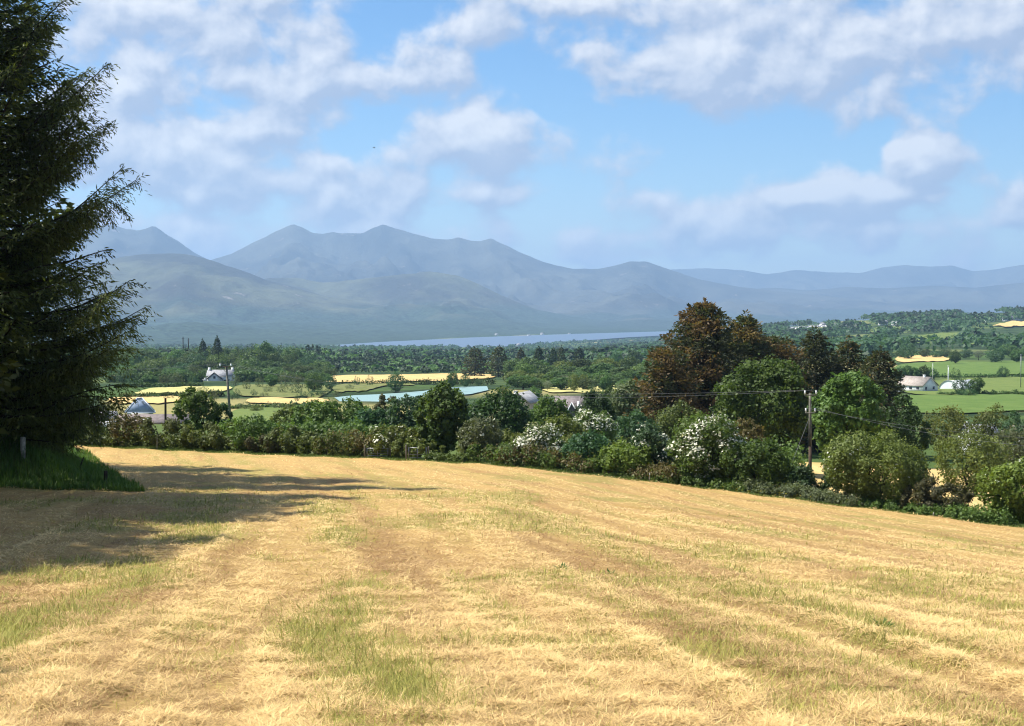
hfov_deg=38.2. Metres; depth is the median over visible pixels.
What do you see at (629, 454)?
elder bush
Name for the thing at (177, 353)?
tree
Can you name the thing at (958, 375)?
bush
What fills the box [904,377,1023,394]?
field
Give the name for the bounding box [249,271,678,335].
hill
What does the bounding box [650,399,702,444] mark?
scrub tree
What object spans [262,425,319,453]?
bramble bush
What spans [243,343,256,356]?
tree
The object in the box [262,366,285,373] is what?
tree
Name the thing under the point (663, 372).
deciduous tree
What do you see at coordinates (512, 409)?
sycamore tree
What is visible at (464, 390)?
pond
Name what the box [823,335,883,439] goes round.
spruce tree
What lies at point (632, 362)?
tree
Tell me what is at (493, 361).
pine tree
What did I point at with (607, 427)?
hawthorn tree
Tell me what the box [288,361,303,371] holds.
tree
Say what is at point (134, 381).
bush
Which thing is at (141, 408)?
sunroom
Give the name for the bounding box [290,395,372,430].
ash tree
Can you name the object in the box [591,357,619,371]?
tree
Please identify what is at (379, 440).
hawthorn bush
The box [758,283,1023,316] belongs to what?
hill
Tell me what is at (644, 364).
tree
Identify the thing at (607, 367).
tree
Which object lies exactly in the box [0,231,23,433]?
spruce tree
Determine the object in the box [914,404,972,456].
gorse bush
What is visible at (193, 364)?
tree
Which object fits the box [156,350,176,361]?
tree
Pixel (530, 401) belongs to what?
house
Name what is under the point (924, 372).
tree
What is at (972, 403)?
field
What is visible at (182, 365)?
tree
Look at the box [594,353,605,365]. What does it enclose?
tree
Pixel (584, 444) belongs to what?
alder tree
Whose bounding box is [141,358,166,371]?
tree
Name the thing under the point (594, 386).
bush
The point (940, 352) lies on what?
tree
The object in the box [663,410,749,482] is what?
hawthorn tree
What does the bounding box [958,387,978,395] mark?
bush
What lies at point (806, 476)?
dark shrub
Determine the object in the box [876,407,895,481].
scrub tree
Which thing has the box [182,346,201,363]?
tree
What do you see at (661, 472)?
hedge
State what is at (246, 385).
bush
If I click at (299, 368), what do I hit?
tree
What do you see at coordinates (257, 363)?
tree
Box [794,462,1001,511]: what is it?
field
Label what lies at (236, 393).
bush
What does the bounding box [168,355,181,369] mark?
tree
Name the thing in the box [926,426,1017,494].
hawthorn bush
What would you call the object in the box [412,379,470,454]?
sycamore tree
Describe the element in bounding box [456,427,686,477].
hedge
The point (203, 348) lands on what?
pine tree
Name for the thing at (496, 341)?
lake
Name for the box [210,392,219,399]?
bush
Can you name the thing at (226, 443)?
hedge
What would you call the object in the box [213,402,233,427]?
dark shrub
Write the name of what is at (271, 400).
field
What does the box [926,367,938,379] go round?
tree
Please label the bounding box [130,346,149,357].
tree
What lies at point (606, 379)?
tree
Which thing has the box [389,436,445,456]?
willow bush
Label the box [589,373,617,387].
tree
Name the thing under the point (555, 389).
field
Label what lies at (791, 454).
hedge
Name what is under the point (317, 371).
tree
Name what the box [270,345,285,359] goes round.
tree
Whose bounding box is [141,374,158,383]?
bush
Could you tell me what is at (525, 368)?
tree
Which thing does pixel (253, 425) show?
elder bush
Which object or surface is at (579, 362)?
tree
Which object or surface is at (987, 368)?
field
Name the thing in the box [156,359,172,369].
tree
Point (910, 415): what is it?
dark shrub
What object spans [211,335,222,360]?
pine tree
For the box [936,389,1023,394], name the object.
hedge
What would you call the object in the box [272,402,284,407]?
bush
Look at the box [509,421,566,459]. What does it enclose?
hawthorn bush
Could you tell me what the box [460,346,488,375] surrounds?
pine tree
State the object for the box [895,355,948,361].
field
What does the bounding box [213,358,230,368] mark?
tree
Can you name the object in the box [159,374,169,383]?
bush
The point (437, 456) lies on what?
hedge
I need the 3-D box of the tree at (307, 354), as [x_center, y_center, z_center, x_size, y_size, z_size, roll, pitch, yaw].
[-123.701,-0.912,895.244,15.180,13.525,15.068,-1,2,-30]
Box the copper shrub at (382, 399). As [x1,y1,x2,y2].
[372,393,395,423]
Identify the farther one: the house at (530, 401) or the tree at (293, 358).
the tree at (293, 358)
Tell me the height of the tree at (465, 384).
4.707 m
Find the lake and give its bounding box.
[330,331,675,346]
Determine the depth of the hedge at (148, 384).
510.14 m
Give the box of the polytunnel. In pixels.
[938,379,975,388]
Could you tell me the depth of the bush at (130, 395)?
398.02 m
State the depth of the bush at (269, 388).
451.93 m
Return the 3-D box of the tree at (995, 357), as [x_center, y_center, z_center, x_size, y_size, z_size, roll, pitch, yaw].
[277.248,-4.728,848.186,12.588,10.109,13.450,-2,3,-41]
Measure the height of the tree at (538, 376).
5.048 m
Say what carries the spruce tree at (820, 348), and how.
on the ground at (158, 408)
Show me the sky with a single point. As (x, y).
(758, 136)
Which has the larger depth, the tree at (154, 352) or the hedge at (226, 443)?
the tree at (154, 352)
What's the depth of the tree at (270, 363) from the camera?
754.05 m
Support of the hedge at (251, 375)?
on the ground at (158, 408)
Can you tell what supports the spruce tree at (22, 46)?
on the ground at (158, 408)
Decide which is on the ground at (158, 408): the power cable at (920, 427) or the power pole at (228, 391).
the power pole at (228, 391)
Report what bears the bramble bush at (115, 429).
on the ground at (158, 408)
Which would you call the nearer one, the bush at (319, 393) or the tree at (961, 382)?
the tree at (961, 382)
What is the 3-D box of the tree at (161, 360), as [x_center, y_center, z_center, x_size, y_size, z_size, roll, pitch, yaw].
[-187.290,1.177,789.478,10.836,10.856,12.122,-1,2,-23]
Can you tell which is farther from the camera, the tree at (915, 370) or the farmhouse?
the farmhouse
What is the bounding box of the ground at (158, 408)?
[0,313,1023,523]
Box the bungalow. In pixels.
[898,375,938,391]
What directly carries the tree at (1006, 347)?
on the ground at (158, 408)
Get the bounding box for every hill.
[11,253,460,344]
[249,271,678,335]
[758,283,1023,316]
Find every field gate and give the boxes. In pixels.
[364,445,390,456]
[405,445,428,459]
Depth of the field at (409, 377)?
654.23 m
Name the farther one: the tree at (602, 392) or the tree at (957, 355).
the tree at (957, 355)
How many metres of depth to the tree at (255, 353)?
777.56 m
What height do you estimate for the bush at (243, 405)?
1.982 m
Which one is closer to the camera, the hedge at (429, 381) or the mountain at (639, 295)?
the hedge at (429, 381)
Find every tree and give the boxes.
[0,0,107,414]
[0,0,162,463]
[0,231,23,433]
[107,367,125,374]
[114,352,130,365]
[114,365,142,375]
[116,361,134,372]
[128,353,143,363]
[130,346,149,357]
[132,364,158,374]
[138,347,160,362]
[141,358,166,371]
[143,355,156,363]
[152,355,167,365]
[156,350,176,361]
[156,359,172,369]
[162,365,181,373]
[164,347,187,366]
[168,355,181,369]
[170,369,192,375]
[173,362,187,370]
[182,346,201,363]
[186,360,208,371]
[198,338,207,359]
[201,346,211,357]
[201,359,216,368]
[201,367,215,375]
[207,352,229,367]
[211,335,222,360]
[212,346,233,356]
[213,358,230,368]
[226,346,246,362]
[227,350,238,365]
[229,360,249,369]
[234,363,256,371]
[235,357,265,370]
[238,347,269,367]
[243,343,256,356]
[254,340,276,362]
[254,367,264,374]
[256,360,277,371]
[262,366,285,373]
[265,351,285,365]
[269,406,305,426]
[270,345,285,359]
[278,365,295,374]
[280,352,299,365]
[281,345,304,364]
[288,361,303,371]
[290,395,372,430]
[292,365,317,374]
[302,351,317,364]
[302,362,324,370]
[304,370,324,390]
[305,369,322,374]
[314,361,329,372]
[316,360,331,365]
[318,366,338,375]
[323,374,337,388]
[348,406,396,427]
[385,371,405,392]
[385,393,426,430]
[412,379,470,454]
[446,371,457,386]
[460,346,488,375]
[460,374,470,386]
[468,381,536,437]
[485,345,507,376]
[494,385,510,397]
[501,370,532,386]
[502,358,519,376]
[504,373,540,389]
[513,361,536,375]
[514,356,545,374]
[515,347,525,363]
[525,373,550,384]
[528,385,542,397]
[528,394,573,437]
[530,378,552,389]
[532,346,544,363]
[534,360,553,372]
[536,364,560,375]
[541,411,589,443]
[542,370,581,381]
[543,381,553,389]
[548,347,558,368]
[548,364,582,375]
[550,376,573,389]
[553,360,573,371]
[556,426,610,468]
[557,345,566,364]
[567,358,597,373]
[567,373,579,391]
[570,405,619,444]
[572,370,591,383]
[572,387,616,433]
[573,347,583,365]
[575,365,596,374]
[577,376,597,388]
[587,370,617,380]
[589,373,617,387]
[590,362,618,375]
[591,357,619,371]
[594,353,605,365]
[599,385,618,408]
[600,375,612,390]
[608,350,622,366]
[608,378,652,437]
[610,365,638,379]
[613,369,637,384]
[614,378,638,389]
[614,408,661,442]
[618,356,639,372]
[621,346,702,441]
[626,350,642,365]
[627,362,646,375]
[630,370,647,379]
[636,297,777,443]
[637,358,652,368]
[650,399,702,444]
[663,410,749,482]
[697,309,787,428]
[709,353,814,454]
[747,334,815,452]
[796,326,843,451]
[807,369,887,469]
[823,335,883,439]
[857,364,883,432]
[859,345,923,453]
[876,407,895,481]
[882,350,895,358]
[892,367,905,378]
[895,350,907,356]
[896,343,917,358]
[903,365,913,375]
[910,367,920,375]
[917,364,929,376]
[918,348,930,356]
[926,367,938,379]
[929,350,943,356]
[938,348,950,356]
[948,350,962,362]
[951,376,968,394]
[959,348,973,357]
[967,377,985,392]
[973,350,983,359]
[985,346,1005,361]
[996,366,1010,376]
[999,344,1018,355]
[1009,349,1023,361]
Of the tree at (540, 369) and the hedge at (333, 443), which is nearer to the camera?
the hedge at (333, 443)
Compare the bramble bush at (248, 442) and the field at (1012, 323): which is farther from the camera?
the field at (1012, 323)
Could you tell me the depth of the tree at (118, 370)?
671.75 m
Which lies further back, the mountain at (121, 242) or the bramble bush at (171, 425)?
the mountain at (121, 242)
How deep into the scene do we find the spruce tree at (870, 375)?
149.81 m
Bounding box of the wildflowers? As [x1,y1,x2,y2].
[714,484,813,498]
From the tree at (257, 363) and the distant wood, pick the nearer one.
the tree at (257, 363)
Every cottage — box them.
[101,410,118,419]
[960,422,997,451]
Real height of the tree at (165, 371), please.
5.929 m
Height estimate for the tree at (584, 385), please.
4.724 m
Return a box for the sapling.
[36,390,103,457]
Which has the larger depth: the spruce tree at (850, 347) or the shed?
the shed
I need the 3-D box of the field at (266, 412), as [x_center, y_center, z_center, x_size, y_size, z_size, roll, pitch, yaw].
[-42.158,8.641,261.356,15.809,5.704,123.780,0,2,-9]
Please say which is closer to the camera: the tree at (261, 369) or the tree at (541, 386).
the tree at (541, 386)
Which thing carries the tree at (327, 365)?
on the ground at (158, 408)
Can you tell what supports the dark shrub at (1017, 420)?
on the ground at (158, 408)
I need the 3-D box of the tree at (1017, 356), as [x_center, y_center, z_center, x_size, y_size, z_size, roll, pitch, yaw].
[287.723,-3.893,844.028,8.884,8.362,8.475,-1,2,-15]
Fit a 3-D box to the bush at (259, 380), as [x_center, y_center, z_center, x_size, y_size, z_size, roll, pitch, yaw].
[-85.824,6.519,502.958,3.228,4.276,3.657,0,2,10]
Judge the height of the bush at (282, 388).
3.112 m
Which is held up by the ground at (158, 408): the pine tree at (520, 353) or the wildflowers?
the pine tree at (520, 353)
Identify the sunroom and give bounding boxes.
[125,397,155,413]
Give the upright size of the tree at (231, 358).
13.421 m
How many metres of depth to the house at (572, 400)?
225.22 m
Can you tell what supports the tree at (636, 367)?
on the ground at (158, 408)
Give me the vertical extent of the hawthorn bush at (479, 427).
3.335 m
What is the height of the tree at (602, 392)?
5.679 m
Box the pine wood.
[300,344,516,373]
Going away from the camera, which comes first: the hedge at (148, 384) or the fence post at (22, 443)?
the fence post at (22, 443)
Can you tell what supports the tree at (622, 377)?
on the ground at (158, 408)
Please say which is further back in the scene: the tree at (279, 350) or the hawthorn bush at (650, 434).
the tree at (279, 350)
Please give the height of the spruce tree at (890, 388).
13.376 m
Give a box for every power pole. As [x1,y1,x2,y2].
[219,364,231,412]
[791,391,816,468]
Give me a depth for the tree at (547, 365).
630.53 m
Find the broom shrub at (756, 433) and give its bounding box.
[730,417,765,444]
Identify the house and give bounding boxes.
[513,390,538,416]
[554,396,585,417]
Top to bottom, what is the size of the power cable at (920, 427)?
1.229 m
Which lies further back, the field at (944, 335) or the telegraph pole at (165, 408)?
the field at (944, 335)
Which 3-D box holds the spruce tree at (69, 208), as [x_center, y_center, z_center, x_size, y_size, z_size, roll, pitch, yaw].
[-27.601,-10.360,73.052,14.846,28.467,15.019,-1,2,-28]
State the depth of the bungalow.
437.59 m
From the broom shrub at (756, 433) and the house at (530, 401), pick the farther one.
the house at (530, 401)
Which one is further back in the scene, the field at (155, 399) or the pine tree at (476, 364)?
the pine tree at (476, 364)
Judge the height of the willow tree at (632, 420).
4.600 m
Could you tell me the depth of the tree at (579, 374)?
521.12 m
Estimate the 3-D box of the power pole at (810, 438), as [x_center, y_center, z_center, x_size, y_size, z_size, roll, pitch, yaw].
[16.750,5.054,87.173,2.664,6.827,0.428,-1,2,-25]
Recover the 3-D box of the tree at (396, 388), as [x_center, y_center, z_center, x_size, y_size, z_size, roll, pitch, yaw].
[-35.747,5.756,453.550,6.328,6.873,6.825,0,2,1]
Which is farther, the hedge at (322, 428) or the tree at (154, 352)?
the tree at (154, 352)
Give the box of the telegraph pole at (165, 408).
[164,398,166,427]
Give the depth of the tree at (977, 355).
914.00 m
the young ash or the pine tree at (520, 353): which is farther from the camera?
the pine tree at (520, 353)
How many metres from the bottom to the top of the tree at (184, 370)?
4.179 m
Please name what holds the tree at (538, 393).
on the ground at (158, 408)
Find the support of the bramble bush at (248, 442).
on the ground at (158, 408)
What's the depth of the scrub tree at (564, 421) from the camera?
111.80 m
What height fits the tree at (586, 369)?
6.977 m
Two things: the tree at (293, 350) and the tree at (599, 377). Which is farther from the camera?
the tree at (293, 350)
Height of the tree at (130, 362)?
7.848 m
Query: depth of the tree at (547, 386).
464.86 m
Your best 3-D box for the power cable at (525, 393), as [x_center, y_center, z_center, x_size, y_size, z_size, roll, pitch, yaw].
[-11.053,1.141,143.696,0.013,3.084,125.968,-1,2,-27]
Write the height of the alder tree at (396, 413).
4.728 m
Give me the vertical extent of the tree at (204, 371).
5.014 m
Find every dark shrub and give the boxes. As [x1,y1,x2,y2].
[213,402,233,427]
[778,464,832,491]
[881,393,931,479]
[999,410,1023,459]
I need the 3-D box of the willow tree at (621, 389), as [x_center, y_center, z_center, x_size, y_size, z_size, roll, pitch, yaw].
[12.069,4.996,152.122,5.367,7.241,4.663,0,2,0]
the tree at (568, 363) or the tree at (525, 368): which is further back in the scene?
the tree at (568, 363)
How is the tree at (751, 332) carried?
on the ground at (158, 408)
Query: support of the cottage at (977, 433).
on the ground at (158, 408)
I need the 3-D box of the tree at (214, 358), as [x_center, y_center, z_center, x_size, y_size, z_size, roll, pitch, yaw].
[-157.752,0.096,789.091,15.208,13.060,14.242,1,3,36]
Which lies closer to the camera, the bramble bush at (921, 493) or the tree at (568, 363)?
the bramble bush at (921, 493)
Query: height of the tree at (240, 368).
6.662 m
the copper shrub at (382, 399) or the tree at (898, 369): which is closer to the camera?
the copper shrub at (382, 399)
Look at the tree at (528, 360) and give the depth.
627.53 m
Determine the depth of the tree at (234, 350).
859.97 m
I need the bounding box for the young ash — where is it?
[171,386,223,433]
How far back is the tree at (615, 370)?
569.47 m
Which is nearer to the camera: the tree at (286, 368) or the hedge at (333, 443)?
the hedge at (333, 443)
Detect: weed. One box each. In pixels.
[553,562,569,569]
[869,618,894,626]
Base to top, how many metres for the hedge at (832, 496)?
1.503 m
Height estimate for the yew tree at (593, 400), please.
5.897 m
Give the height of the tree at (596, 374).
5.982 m
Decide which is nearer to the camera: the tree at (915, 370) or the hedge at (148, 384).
the hedge at (148, 384)
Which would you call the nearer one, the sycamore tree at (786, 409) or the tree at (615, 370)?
the sycamore tree at (786, 409)
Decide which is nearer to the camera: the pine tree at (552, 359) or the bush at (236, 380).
the bush at (236, 380)
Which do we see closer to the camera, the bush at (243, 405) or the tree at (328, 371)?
the bush at (243, 405)
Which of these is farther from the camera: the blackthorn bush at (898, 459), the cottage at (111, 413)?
the cottage at (111, 413)
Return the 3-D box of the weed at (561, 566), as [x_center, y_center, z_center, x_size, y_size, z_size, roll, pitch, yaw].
[0.819,3.366,24.381,0.328,0.136,0.352,2,3,38]
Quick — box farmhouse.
[202,367,234,380]
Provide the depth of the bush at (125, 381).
543.79 m
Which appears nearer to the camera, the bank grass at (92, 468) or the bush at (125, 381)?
the bank grass at (92, 468)
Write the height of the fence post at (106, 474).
1.033 m
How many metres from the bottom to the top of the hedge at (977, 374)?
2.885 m
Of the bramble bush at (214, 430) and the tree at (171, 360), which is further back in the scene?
the tree at (171, 360)
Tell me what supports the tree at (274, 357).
on the ground at (158, 408)
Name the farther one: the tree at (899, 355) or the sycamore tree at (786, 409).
the tree at (899, 355)
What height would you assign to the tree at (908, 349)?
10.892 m
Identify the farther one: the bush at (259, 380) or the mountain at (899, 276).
the mountain at (899, 276)
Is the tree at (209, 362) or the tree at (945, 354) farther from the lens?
the tree at (945, 354)
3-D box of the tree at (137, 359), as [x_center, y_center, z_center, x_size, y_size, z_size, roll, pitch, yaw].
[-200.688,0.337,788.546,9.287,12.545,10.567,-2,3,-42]
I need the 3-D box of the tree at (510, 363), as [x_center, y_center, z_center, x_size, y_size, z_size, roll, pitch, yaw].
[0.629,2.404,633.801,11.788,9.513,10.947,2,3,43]
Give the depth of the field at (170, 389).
475.56 m
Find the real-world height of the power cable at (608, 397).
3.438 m
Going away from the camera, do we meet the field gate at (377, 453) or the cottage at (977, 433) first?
the field gate at (377, 453)
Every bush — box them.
[71,426,110,444]
[107,413,157,445]
[115,371,129,383]
[118,393,132,396]
[127,377,142,386]
[136,416,194,446]
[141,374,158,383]
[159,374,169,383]
[169,373,182,382]
[175,420,245,449]
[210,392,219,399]
[225,412,278,451]
[231,374,239,385]
[235,389,241,398]
[236,401,251,408]
[242,379,250,388]
[243,433,281,452]
[250,405,263,410]
[255,376,263,386]
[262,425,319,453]
[263,385,271,391]
[264,374,279,385]
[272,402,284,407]
[277,371,294,385]
[277,383,289,391]
[285,403,295,408]
[289,385,301,392]
[291,375,305,387]
[299,390,313,397]
[316,388,330,396]
[365,375,373,384]
[368,422,421,456]
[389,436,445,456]
[455,414,503,453]
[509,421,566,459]
[588,383,600,392]
[598,437,653,474]
[628,420,675,466]
[713,437,793,485]
[819,425,932,506]
[899,474,975,510]
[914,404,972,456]
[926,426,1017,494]
[949,367,961,379]
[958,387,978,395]
[968,402,1016,453]
[974,456,1023,523]
[984,424,1023,488]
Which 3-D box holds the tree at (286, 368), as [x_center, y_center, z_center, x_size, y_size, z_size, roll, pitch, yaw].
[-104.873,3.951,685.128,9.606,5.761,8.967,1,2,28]
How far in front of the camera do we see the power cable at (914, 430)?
83.81 m
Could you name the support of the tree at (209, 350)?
on the ground at (158, 408)
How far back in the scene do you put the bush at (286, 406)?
301.15 m
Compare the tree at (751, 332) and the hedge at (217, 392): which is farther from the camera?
the hedge at (217, 392)
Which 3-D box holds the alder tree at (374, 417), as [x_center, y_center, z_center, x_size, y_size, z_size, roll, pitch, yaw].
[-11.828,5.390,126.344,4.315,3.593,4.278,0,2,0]
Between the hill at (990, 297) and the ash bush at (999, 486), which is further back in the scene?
the hill at (990, 297)
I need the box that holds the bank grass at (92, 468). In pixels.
[0,434,144,491]
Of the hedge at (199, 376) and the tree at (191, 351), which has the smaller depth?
the hedge at (199, 376)
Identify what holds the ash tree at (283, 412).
on the ground at (158, 408)
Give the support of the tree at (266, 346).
on the ground at (158, 408)
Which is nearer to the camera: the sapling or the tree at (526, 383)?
the sapling
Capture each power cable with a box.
[228,365,794,393]
[234,364,809,397]
[809,408,1021,437]
[817,408,1023,445]
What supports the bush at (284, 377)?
on the ground at (158, 408)
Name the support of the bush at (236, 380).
on the ground at (158, 408)
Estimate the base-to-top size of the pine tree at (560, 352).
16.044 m
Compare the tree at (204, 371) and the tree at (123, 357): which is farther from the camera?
the tree at (123, 357)
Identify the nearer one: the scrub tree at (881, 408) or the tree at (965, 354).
the scrub tree at (881, 408)
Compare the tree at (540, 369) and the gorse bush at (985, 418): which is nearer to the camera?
the gorse bush at (985, 418)
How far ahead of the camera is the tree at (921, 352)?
998.63 m
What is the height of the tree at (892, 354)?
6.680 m
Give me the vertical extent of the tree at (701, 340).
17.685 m
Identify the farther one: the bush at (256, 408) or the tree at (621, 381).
the tree at (621, 381)
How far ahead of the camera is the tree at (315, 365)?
730.55 m
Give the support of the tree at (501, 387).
on the ground at (158, 408)
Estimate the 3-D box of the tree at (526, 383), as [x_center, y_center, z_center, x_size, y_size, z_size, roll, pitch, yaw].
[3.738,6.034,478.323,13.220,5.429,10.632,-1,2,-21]
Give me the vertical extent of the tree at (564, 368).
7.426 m
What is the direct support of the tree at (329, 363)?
on the ground at (158, 408)
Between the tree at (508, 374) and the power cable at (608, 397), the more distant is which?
the tree at (508, 374)
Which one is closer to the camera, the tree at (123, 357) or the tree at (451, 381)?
the tree at (451, 381)
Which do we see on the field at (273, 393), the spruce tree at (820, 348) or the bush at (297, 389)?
the bush at (297, 389)
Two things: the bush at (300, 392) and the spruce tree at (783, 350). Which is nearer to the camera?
the spruce tree at (783, 350)
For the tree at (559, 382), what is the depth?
469.70 m
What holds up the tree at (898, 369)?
on the ground at (158, 408)
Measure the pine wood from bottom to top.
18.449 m
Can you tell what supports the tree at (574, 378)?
on the ground at (158, 408)
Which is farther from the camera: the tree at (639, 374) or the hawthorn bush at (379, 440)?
the tree at (639, 374)
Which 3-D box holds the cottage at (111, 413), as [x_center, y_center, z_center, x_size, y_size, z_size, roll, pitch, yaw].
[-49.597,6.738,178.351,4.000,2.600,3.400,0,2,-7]
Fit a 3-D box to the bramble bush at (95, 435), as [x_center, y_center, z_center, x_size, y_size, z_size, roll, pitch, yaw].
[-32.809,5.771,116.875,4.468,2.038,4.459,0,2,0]
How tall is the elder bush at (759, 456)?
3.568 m
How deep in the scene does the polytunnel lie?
456.36 m
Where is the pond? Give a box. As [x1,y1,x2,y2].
[335,386,487,401]
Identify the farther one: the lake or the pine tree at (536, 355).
the lake
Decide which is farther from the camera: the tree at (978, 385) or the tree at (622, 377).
the tree at (622, 377)
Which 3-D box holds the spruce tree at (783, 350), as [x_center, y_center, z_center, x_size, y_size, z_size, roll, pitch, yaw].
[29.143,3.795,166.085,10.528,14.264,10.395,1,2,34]
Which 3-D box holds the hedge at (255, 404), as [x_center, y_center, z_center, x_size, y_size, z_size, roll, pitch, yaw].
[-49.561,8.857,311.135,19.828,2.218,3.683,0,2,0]
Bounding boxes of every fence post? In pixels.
[20,437,25,458]
[104,471,107,482]
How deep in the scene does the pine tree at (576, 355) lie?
720.03 m
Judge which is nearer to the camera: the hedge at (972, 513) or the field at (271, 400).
the hedge at (972, 513)
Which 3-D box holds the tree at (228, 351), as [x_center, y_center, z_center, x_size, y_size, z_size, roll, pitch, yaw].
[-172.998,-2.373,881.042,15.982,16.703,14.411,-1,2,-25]
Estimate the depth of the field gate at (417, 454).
97.43 m
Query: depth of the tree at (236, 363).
730.79 m
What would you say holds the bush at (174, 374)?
on the ground at (158, 408)
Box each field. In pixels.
[0,446,1023,725]
[109,396,179,403]
[135,386,231,393]
[232,407,307,421]
[233,384,333,397]
[246,397,328,403]
[331,373,494,382]
[332,383,413,391]
[543,386,616,392]
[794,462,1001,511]
[884,394,1023,412]
[891,361,1023,375]
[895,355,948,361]
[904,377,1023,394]
[918,332,961,339]
[993,321,1023,326]
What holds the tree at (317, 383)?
on the ground at (158, 408)
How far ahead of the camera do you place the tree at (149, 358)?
819.83 m
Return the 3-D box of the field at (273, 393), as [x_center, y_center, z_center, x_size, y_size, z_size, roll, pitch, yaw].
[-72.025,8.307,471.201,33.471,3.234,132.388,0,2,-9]
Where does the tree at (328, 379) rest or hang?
on the ground at (158, 408)
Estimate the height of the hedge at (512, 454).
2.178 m
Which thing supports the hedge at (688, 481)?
on the ground at (158, 408)
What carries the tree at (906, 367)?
on the ground at (158, 408)
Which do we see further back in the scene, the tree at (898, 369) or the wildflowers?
the tree at (898, 369)
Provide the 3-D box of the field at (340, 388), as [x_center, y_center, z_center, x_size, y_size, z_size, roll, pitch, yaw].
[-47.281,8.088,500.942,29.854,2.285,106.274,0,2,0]
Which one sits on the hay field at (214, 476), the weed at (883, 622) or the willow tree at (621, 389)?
the weed at (883, 622)
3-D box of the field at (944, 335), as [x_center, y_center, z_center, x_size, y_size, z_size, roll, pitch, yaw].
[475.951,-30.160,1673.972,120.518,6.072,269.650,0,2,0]
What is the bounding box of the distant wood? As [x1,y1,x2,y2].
[25,305,1023,364]
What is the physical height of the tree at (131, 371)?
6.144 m
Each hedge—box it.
[72,427,319,454]
[105,369,205,382]
[113,381,203,386]
[124,389,224,396]
[215,415,436,445]
[231,400,314,408]
[232,368,334,381]
[312,427,374,456]
[330,377,495,384]
[424,452,477,461]
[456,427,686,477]
[459,440,617,474]
[608,459,682,482]
[666,434,808,486]
[668,475,759,492]
[735,476,862,506]
[843,495,1019,524]
[891,372,1023,377]
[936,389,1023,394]
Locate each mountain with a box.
[48,224,205,271]
[212,224,1004,328]
[672,265,1023,289]
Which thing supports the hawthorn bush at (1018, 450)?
on the ground at (158, 408)
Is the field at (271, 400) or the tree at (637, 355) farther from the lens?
the tree at (637, 355)
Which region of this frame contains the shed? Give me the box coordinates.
[118,414,189,423]
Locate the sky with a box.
[0,0,1023,273]
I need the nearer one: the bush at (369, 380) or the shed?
the shed
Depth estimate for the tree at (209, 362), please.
748.11 m
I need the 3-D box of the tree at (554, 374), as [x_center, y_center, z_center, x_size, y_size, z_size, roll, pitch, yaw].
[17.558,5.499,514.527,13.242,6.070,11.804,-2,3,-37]
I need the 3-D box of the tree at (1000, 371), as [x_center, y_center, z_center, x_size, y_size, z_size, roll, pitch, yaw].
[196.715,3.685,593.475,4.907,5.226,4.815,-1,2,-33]
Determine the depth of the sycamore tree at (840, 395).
114.87 m
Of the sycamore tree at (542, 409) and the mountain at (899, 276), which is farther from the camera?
the mountain at (899, 276)
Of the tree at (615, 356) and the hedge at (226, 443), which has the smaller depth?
the hedge at (226, 443)
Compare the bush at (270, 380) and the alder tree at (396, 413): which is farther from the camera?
the bush at (270, 380)
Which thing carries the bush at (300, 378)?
on the ground at (158, 408)
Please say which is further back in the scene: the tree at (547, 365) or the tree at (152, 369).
the tree at (152, 369)
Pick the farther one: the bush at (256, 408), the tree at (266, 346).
the tree at (266, 346)
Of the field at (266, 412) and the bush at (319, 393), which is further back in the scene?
the bush at (319, 393)
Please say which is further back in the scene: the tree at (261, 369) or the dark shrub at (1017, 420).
the tree at (261, 369)

